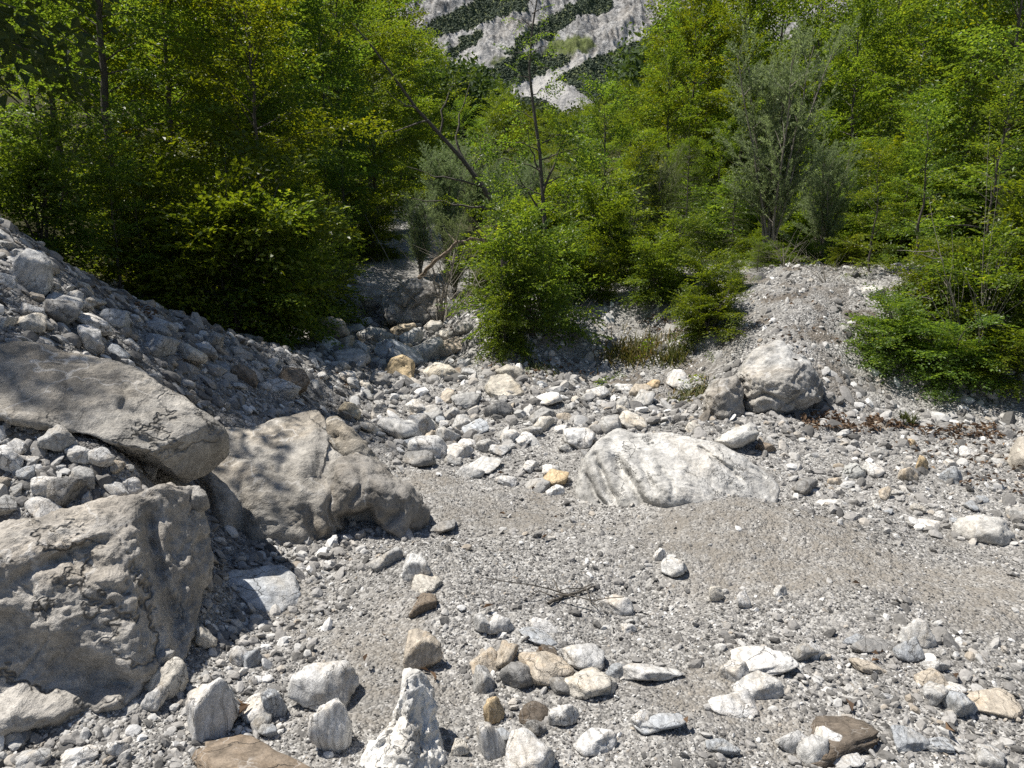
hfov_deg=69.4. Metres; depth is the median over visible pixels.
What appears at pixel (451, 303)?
boulder
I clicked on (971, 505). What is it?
stone
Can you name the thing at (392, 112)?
beech tree
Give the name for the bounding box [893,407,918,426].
grass tuft
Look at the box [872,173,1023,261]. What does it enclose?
beech bush
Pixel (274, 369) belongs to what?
stone
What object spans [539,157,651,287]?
beech bush
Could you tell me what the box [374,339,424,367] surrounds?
stone
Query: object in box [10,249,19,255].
stone
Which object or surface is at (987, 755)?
stone
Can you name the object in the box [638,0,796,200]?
beech tree
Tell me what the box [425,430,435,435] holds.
stone
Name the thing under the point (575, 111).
beech tree
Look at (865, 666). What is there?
stone
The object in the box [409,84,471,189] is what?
beech tree
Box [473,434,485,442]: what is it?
stone
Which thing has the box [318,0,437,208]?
beech tree
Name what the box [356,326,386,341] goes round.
boulder
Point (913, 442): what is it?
stone
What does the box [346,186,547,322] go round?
bare shrub
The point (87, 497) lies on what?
stone
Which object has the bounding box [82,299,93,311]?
stone
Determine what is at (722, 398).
boulder
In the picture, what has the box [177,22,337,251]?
beech tree
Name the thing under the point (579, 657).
stone
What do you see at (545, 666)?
stone
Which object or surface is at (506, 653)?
stone
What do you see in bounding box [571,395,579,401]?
stone
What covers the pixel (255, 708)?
stone
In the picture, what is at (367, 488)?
boulder
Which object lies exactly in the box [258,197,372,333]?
beech bush
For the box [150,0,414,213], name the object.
beech tree
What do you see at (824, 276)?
bare shrub
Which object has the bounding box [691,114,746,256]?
beech tree
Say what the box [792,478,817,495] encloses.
stone
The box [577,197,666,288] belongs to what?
beech bush
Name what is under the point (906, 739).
stone
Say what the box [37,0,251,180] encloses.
beech tree
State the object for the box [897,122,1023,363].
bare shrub
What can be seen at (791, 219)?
beech bush
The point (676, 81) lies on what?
beech tree
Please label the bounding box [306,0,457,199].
beech tree
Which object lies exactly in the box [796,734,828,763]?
stone
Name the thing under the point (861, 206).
beech bush
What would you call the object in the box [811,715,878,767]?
stone
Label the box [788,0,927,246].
beech tree
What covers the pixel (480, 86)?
forest
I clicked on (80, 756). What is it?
stone
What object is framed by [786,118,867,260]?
willow bush
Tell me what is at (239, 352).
stone
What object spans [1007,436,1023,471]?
boulder
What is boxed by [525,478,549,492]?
stone
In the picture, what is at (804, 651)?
stone
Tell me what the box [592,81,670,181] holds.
beech tree
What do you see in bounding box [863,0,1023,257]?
beech tree
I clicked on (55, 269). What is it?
stone
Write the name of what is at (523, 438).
stone
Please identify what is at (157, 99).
beech tree
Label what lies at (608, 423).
stone
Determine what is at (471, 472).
stone
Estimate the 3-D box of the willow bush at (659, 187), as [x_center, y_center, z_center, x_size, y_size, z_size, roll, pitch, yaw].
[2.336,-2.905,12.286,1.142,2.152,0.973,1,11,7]
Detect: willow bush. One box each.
[397,186,442,273]
[414,134,480,257]
[430,211,472,296]
[440,126,509,242]
[478,153,533,230]
[512,149,550,204]
[543,159,590,221]
[621,142,687,242]
[707,11,861,261]
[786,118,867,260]
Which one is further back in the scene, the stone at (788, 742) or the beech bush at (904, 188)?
the beech bush at (904, 188)
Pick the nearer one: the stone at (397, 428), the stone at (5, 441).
the stone at (5, 441)
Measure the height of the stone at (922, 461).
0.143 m
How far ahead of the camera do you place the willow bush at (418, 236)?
13.62 m
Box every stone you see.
[0,240,15,249]
[0,273,17,288]
[0,316,17,326]
[0,438,11,444]
[0,445,23,473]
[0,477,11,487]
[0,494,17,514]
[6,438,26,454]
[9,248,53,295]
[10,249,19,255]
[11,483,22,496]
[12,248,59,274]
[15,465,34,479]
[15,748,50,767]
[17,313,46,332]
[19,302,47,317]
[24,496,61,517]
[25,455,39,465]
[27,428,39,433]
[30,476,57,497]
[37,424,75,451]
[42,292,83,309]
[42,299,80,325]
[46,319,53,330]
[46,476,86,506]
[52,282,61,289]
[55,464,65,470]
[60,745,98,767]
[64,444,89,463]
[66,290,83,299]
[69,465,94,488]
[75,281,93,294]
[76,313,112,335]
[77,324,104,353]
[81,491,92,502]
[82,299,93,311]
[85,296,106,307]
[87,447,114,467]
[98,308,130,328]
[103,740,129,755]
[104,481,129,495]
[108,343,130,358]
[109,460,125,473]
[122,477,142,494]
[125,338,139,351]
[126,464,134,471]
[136,459,157,479]
[140,685,169,711]
[144,319,171,335]
[145,333,179,356]
[147,657,188,698]
[151,316,178,332]
[157,648,175,666]
[164,356,178,366]
[178,343,207,364]
[184,362,199,373]
[185,677,237,741]
[191,625,217,648]
[191,734,310,767]
[194,341,217,359]
[197,348,216,359]
[206,333,223,347]
[208,364,227,375]
[220,362,231,370]
[225,646,246,666]
[228,565,300,611]
[229,337,241,347]
[229,346,252,359]
[230,364,257,387]
[235,697,243,717]
[241,693,269,723]
[242,649,261,667]
[250,712,271,729]
[251,361,269,369]
[257,723,277,737]
[261,687,286,717]
[264,378,301,399]
[270,365,280,375]
[278,366,309,393]
[287,660,359,711]
[307,697,351,751]
[309,316,349,342]
[311,357,319,369]
[314,336,340,349]
[317,372,327,379]
[330,366,342,372]
[333,345,351,350]
[333,347,370,365]
[337,335,354,346]
[337,361,351,370]
[337,370,356,377]
[344,312,361,322]
[346,324,364,334]
[347,377,360,389]
[352,340,369,354]
[356,370,366,379]
[359,317,373,324]
[359,379,372,387]
[360,421,379,434]
[362,389,373,398]
[368,372,389,386]
[369,546,402,571]
[371,330,398,342]
[371,357,379,362]
[372,400,387,412]
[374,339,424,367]
[376,358,386,367]
[377,417,422,439]
[397,327,423,343]
[399,395,410,400]
[402,450,435,466]
[402,553,430,581]
[403,628,442,669]
[405,399,425,412]
[406,413,435,435]
[407,435,446,458]
[408,593,437,617]
[410,383,421,387]
[411,337,443,360]
[411,572,441,592]
[414,404,443,421]
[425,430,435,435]
[428,519,455,534]
[435,329,451,339]
[435,415,444,424]
[435,427,460,441]
[438,420,449,426]
[441,388,454,402]
[444,407,459,420]
[444,454,461,465]
[445,442,474,457]
[451,321,473,335]
[451,392,480,408]
[451,738,468,755]
[452,414,471,429]
[455,466,484,477]
[458,438,475,446]
[460,367,476,376]
[461,418,488,433]
[466,456,502,473]
[469,647,498,673]
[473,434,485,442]
[473,612,490,632]
[473,664,494,693]
[474,439,498,452]
[476,722,505,759]
[483,401,513,416]
[483,696,504,723]
[486,614,513,634]
[488,444,510,455]
[495,430,502,437]
[495,640,518,668]
[495,727,509,743]
[496,476,518,486]
[498,395,507,401]
[499,661,532,688]
[500,429,520,442]
[503,727,554,767]
[515,431,534,445]
[516,651,574,686]
[518,627,557,645]
[518,701,548,723]
[520,426,542,435]
[523,460,537,472]
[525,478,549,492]
[525,719,546,736]
[529,408,554,423]
[529,617,558,632]
[533,416,554,430]
[535,644,557,654]
[536,392,562,404]
[537,381,547,386]
[542,464,560,475]
[543,469,568,485]
[546,484,564,495]
[547,704,579,725]
[549,677,569,695]
[554,424,567,433]
[556,413,570,419]
[558,443,572,452]
[562,643,604,670]
[563,427,594,448]
[565,667,616,699]
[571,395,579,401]
[573,727,616,756]
[585,386,609,398]
[590,405,599,411]
[596,400,607,405]
[597,414,621,433]
[600,594,633,615]
[605,663,624,677]
[614,383,632,394]
[616,396,630,408]
[616,405,629,410]
[619,410,647,429]
[621,623,636,633]
[621,663,683,680]
[629,383,652,396]
[630,709,649,729]
[634,389,654,405]
[634,713,685,734]
[647,379,659,387]
[653,548,665,560]
[661,557,687,576]
[666,369,691,391]
[685,422,701,431]
[705,738,740,755]
[707,689,758,717]
[708,586,723,601]
[719,659,749,682]
[730,645,799,675]
[732,670,783,699]
[736,589,751,607]
[755,442,775,451]
[772,585,786,596]
[775,730,807,753]
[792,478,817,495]
[792,642,818,660]
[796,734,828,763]
[809,641,824,659]
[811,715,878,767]
[814,726,842,740]
[822,501,834,506]
[827,477,842,484]
[833,463,843,467]
[833,752,864,767]
[842,633,865,644]
[848,658,886,674]
[850,637,894,652]
[862,461,885,477]
[871,448,888,456]
[872,502,880,510]
[878,486,891,500]
[883,508,892,514]
[890,725,929,752]
[891,490,903,494]
[892,636,924,661]
[897,467,918,483]
[897,618,936,648]
[908,438,915,445]
[909,503,926,512]
[913,668,948,686]
[915,455,928,469]
[920,660,949,671]
[922,681,948,705]
[927,737,954,752]
[934,510,946,518]
[938,466,961,483]
[941,691,977,716]
[943,459,958,466]
[945,681,967,693]
[949,517,956,522]
[959,445,977,455]
[964,500,979,510]
[965,688,1023,718]
[975,456,986,462]
[975,495,988,502]
[975,743,1005,767]
[990,457,1007,466]
[1005,507,1023,519]
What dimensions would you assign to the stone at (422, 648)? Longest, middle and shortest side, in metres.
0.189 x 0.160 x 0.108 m
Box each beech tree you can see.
[0,0,157,213]
[0,0,233,233]
[0,0,271,231]
[0,1,147,160]
[4,3,164,163]
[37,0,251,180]
[51,0,290,234]
[74,0,328,213]
[120,0,369,244]
[139,0,391,303]
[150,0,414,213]
[153,0,312,188]
[177,0,360,247]
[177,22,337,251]
[213,1,400,201]
[250,0,436,212]
[264,8,418,185]
[265,0,395,242]
[284,0,439,230]
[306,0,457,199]
[310,0,442,217]
[310,93,383,258]
[314,0,438,198]
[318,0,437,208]
[319,0,442,198]
[323,21,427,225]
[341,0,448,190]
[347,19,447,200]
[382,98,460,210]
[391,17,454,180]
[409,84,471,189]
[416,27,461,186]
[416,58,468,176]
[429,95,490,202]
[464,89,534,191]
[473,80,540,184]
[498,109,557,193]
[512,107,570,182]
[525,108,580,194]
[543,109,589,188]
[552,105,601,181]
[557,141,592,217]
[573,93,620,184]
[574,102,635,194]
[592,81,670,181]
[596,79,674,212]
[601,45,698,195]
[606,0,745,188]
[607,0,770,211]
[609,29,724,235]
[618,8,743,187]
[630,0,762,216]
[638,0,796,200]
[645,135,706,235]
[667,0,823,227]
[683,0,864,211]
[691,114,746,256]
[733,0,914,227]
[788,0,908,180]
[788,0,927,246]
[801,0,989,221]
[818,135,913,263]
[822,1,1007,196]
[835,0,1000,196]
[849,0,1023,260]
[852,0,1023,261]
[860,0,1023,200]
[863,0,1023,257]
[865,143,947,263]
[872,27,1007,217]
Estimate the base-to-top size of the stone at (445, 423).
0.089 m
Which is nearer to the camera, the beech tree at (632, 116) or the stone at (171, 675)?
the stone at (171, 675)
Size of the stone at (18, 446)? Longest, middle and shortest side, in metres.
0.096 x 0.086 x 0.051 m
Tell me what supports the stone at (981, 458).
on the ground at (712, 524)
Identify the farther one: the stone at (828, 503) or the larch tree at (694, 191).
the larch tree at (694, 191)
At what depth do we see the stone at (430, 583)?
3.53 m
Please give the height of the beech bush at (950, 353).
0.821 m
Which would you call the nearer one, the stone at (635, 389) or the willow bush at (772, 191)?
the stone at (635, 389)
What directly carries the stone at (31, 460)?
on the ground at (712, 524)
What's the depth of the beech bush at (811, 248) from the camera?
10.38 m
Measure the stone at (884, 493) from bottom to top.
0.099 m
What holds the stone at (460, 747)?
on the ground at (712, 524)
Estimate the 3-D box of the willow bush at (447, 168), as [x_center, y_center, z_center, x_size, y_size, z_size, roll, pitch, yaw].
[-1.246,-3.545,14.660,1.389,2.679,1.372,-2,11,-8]
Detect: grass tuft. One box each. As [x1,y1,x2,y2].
[515,354,561,376]
[581,322,683,373]
[639,331,708,370]
[657,376,714,407]
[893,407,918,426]
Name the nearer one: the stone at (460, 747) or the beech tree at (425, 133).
the stone at (460, 747)
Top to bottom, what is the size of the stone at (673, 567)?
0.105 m
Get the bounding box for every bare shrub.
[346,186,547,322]
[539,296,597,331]
[753,220,812,267]
[793,252,877,282]
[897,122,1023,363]
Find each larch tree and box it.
[653,133,724,260]
[710,179,753,258]
[747,239,768,271]
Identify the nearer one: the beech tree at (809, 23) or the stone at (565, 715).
the stone at (565, 715)
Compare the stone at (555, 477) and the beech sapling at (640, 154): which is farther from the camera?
the beech sapling at (640, 154)
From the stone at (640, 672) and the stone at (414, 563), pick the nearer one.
the stone at (640, 672)
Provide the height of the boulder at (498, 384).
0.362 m
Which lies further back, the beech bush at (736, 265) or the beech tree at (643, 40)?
the beech tree at (643, 40)
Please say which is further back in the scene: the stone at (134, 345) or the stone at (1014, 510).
the stone at (134, 345)
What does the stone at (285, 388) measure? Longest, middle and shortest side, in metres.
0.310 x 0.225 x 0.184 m
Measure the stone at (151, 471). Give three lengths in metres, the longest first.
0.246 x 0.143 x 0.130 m
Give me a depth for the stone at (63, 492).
3.03 m
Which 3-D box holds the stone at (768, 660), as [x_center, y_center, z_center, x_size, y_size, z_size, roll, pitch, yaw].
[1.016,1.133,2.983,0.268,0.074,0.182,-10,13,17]
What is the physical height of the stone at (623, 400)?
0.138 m
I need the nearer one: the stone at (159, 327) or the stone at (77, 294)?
the stone at (77, 294)
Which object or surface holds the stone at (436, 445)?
on the ground at (712, 524)
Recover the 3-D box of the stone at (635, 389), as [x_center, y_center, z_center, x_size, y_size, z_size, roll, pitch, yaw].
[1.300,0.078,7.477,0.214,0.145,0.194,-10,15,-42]
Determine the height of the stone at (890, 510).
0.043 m
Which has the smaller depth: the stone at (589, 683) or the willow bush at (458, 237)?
the stone at (589, 683)
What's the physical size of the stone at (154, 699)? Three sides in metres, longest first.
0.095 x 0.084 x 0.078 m
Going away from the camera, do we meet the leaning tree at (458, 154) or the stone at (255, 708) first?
the stone at (255, 708)
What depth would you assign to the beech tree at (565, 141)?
52.66 m
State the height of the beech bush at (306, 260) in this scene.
2.385 m
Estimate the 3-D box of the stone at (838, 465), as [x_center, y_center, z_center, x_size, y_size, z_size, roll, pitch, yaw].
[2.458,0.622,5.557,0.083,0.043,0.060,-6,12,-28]
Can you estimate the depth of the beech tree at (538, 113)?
71.20 m
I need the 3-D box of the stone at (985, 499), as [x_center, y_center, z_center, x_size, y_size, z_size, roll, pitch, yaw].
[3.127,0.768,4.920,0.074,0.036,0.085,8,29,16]
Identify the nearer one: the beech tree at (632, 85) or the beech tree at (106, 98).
the beech tree at (106, 98)
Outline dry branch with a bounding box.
[417,218,493,278]
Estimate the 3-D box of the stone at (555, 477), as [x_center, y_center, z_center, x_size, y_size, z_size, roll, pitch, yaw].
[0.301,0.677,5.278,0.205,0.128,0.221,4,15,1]
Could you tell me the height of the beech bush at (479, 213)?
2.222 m
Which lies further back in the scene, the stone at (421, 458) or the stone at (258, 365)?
the stone at (258, 365)
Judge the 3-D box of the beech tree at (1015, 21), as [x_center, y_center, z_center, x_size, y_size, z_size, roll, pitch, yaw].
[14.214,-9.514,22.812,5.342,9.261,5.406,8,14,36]
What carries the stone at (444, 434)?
on the ground at (712, 524)
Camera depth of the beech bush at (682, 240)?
9.37 m
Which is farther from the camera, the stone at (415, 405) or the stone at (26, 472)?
the stone at (415, 405)
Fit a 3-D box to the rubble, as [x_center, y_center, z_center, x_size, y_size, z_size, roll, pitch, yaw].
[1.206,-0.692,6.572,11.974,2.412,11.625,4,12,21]
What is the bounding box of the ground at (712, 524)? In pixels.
[0,2,1023,767]
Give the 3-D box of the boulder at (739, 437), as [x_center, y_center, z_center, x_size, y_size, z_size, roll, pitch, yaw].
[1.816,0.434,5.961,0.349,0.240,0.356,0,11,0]
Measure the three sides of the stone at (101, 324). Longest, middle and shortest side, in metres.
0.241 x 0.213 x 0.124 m
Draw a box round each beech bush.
[0,98,153,274]
[57,134,262,320]
[96,129,364,338]
[177,183,351,351]
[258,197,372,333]
[340,191,413,262]
[434,195,614,357]
[440,192,575,310]
[463,250,551,365]
[486,170,602,272]
[534,217,609,308]
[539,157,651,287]
[560,171,664,257]
[572,238,623,305]
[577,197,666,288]
[610,231,696,310]
[620,208,716,296]
[643,187,730,259]
[652,242,743,335]
[666,271,753,345]
[682,177,782,258]
[709,222,794,259]
[718,251,761,291]
[738,182,820,259]
[739,236,803,268]
[776,191,874,262]
[784,229,829,263]
[809,167,905,261]
[825,232,870,267]
[839,282,993,389]
[840,184,970,264]
[864,235,996,333]
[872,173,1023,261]
[873,163,1023,269]
[882,312,1023,404]
[898,172,1023,327]
[910,214,1023,360]
[924,292,1023,402]
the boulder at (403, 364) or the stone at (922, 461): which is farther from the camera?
the boulder at (403, 364)
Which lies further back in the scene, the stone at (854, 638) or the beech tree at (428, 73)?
the beech tree at (428, 73)
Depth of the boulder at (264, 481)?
4.27 m
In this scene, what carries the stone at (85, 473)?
on the ground at (712, 524)
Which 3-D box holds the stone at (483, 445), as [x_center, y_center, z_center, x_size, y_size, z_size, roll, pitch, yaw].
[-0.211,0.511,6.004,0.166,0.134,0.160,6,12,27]
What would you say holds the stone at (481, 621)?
on the ground at (712, 524)
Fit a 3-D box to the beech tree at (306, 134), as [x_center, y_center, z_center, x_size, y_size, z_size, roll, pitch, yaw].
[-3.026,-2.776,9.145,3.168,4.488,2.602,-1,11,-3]
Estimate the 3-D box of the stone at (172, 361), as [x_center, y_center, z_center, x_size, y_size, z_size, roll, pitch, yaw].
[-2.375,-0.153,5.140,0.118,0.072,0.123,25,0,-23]
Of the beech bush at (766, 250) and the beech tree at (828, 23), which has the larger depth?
the beech tree at (828, 23)
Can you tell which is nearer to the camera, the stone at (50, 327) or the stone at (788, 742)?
the stone at (788, 742)
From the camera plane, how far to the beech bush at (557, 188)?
11.92 m
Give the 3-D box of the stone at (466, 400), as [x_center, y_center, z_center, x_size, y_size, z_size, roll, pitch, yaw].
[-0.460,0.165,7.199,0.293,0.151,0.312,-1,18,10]
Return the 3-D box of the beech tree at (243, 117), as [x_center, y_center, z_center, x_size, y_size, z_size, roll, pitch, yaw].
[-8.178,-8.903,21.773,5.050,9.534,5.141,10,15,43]
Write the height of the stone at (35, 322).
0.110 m
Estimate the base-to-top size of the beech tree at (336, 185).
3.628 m
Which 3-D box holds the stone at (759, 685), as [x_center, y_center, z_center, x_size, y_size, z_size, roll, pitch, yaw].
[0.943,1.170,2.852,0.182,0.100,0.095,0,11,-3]
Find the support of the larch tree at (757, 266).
on the ground at (712, 524)
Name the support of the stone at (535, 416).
on the ground at (712, 524)
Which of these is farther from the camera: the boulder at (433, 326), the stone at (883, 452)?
the boulder at (433, 326)
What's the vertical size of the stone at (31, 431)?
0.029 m
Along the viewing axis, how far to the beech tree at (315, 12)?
15.72 m
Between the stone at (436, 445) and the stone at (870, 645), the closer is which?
the stone at (870, 645)
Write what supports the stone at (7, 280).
on the ground at (712, 524)
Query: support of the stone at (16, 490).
on the ground at (712, 524)
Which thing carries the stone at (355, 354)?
on the ground at (712, 524)
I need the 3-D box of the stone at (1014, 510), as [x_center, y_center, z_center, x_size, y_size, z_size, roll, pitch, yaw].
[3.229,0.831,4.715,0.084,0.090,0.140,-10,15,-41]
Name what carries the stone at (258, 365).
on the ground at (712, 524)
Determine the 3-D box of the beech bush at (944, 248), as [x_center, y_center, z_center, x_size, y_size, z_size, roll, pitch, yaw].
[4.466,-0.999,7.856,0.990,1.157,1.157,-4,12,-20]
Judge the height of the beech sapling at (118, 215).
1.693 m
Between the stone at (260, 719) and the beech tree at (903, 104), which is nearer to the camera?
the stone at (260, 719)
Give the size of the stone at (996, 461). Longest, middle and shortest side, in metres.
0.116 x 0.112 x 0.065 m
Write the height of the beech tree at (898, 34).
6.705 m
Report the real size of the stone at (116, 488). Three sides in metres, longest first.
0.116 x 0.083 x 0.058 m
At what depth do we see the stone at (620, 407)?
6.77 m
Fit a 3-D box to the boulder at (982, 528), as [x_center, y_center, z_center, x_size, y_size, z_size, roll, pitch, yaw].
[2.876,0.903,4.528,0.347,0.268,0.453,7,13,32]
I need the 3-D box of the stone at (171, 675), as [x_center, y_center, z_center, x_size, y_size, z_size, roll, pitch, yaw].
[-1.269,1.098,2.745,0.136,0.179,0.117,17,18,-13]
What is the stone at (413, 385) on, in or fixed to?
on the ground at (712, 524)
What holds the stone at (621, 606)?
on the ground at (712, 524)
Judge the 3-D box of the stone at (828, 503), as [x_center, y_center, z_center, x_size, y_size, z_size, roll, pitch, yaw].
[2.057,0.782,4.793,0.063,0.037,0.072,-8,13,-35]
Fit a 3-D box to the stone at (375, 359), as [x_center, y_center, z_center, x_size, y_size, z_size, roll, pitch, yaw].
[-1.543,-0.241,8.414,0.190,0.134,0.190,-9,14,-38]
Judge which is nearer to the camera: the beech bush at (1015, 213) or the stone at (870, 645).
the stone at (870, 645)
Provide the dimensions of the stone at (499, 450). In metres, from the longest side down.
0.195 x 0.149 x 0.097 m
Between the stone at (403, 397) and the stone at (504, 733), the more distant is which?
the stone at (403, 397)
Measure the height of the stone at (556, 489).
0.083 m
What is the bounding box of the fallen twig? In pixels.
[481,576,622,608]
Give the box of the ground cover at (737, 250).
[3,189,988,386]
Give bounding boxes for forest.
[4,0,1023,164]
[407,15,878,152]
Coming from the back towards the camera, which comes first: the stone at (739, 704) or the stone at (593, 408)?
the stone at (593, 408)
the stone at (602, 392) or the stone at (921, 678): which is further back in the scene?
the stone at (602, 392)
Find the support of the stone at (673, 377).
on the ground at (712, 524)
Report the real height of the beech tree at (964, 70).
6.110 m
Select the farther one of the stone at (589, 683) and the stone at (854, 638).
the stone at (854, 638)
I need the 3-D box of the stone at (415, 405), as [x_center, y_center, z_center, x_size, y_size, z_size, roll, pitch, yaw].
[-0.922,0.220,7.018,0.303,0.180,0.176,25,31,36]
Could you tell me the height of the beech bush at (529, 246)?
1.968 m
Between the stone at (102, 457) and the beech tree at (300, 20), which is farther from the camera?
the beech tree at (300, 20)
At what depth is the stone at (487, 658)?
3.02 m
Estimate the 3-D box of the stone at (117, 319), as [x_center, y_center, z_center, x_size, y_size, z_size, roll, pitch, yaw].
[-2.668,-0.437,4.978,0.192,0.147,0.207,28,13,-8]
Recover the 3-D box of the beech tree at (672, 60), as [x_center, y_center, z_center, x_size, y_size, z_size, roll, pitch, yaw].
[3.738,-5.651,17.378,2.759,4.783,2.792,4,12,20]
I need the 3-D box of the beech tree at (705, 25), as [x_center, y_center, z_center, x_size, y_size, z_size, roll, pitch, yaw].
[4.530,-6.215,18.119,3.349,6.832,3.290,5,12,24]
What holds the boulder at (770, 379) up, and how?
on the ground at (712, 524)
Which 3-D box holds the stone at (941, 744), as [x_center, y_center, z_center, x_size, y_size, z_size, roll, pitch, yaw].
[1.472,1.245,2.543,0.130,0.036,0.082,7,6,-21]
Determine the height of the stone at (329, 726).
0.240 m
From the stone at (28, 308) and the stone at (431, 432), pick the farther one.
the stone at (431, 432)
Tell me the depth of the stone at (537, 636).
3.20 m
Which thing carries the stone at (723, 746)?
on the ground at (712, 524)
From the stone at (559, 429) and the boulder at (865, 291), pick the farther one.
the boulder at (865, 291)
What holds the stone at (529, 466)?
on the ground at (712, 524)
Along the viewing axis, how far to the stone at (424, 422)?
6.51 m
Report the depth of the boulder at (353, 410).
6.57 m
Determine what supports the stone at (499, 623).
on the ground at (712, 524)
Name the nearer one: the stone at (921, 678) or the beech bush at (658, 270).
the stone at (921, 678)
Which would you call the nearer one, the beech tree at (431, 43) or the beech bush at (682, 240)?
the beech bush at (682, 240)
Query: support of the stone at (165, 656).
on the ground at (712, 524)
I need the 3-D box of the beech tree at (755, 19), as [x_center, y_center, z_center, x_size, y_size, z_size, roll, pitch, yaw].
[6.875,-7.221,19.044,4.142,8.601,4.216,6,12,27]
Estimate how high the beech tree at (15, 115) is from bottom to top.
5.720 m
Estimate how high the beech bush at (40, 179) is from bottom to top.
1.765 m
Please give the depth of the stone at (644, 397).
7.18 m
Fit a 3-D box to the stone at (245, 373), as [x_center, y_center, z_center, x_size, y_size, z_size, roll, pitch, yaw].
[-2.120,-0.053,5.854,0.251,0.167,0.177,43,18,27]
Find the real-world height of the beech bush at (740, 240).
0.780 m
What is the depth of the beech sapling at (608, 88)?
11.85 m
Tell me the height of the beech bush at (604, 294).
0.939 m
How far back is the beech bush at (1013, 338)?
6.82 m
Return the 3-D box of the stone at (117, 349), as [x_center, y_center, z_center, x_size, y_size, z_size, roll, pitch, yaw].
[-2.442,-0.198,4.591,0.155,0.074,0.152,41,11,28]
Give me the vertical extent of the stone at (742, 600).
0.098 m
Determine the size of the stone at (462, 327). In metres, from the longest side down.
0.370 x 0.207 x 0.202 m
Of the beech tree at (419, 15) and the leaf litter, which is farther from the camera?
the beech tree at (419, 15)
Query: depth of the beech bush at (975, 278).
7.16 m
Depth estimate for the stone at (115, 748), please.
2.44 m
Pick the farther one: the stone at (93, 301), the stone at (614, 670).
the stone at (93, 301)
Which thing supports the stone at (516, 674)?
on the ground at (712, 524)
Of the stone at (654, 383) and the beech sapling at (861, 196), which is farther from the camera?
the beech sapling at (861, 196)
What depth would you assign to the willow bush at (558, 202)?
16.38 m
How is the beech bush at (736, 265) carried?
on the ground at (712, 524)
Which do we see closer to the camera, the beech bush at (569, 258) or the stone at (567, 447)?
the stone at (567, 447)
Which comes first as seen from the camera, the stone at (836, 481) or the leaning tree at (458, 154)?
the stone at (836, 481)
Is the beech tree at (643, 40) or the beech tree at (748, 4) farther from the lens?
the beech tree at (643, 40)
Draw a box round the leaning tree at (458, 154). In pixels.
[341,23,506,292]
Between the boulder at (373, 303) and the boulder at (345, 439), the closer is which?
the boulder at (345, 439)
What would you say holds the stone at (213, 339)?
on the ground at (712, 524)
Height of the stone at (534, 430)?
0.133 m
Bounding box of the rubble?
[0,215,1023,767]
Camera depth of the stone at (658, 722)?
2.58 m
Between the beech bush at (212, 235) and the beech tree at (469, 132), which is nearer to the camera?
the beech bush at (212, 235)
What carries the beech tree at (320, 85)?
on the ground at (712, 524)
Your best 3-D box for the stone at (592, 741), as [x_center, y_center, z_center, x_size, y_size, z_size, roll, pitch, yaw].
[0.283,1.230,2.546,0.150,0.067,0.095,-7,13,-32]
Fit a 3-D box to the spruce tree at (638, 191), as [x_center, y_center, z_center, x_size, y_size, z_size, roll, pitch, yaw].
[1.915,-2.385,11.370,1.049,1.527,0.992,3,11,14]
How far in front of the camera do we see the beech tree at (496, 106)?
32.08 m
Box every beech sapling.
[65,130,177,291]
[465,0,611,281]
[560,67,656,242]
[616,138,665,237]
[825,136,915,275]
[866,96,985,264]
[918,61,1023,257]
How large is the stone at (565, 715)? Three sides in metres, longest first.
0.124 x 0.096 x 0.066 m
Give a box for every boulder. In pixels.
[0,341,229,482]
[0,482,213,736]
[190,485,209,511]
[198,410,344,544]
[326,416,378,459]
[327,452,429,538]
[338,402,361,419]
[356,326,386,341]
[357,282,382,310]
[359,668,447,767]
[381,278,443,326]
[384,355,414,377]
[390,323,415,335]
[423,362,460,377]
[424,320,443,331]
[440,336,464,356]
[442,297,458,317]
[484,373,523,397]
[495,364,527,378]
[575,428,779,506]
[701,376,744,419]
[714,424,758,448]
[735,340,823,414]
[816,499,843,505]
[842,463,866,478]
[860,285,885,297]
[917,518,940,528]
[951,514,1014,545]
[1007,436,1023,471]
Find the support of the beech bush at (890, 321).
on the ground at (712, 524)
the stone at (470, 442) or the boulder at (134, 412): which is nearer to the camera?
the boulder at (134, 412)
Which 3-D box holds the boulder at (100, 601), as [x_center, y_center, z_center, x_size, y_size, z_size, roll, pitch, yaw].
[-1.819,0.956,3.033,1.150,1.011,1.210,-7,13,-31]
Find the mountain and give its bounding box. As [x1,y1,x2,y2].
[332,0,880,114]
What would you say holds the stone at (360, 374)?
on the ground at (712, 524)
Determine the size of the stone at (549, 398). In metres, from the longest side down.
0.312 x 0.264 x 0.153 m
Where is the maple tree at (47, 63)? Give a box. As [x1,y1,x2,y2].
[0,0,122,123]
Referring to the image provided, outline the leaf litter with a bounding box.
[4,293,1023,730]
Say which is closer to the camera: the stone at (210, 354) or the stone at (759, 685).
the stone at (759, 685)
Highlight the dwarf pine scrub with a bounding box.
[417,0,692,114]
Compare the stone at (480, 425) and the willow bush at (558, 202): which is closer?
the stone at (480, 425)
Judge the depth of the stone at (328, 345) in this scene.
8.56 m
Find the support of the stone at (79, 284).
on the ground at (712, 524)
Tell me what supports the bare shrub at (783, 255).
on the ground at (712, 524)
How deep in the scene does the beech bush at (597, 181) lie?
12.31 m

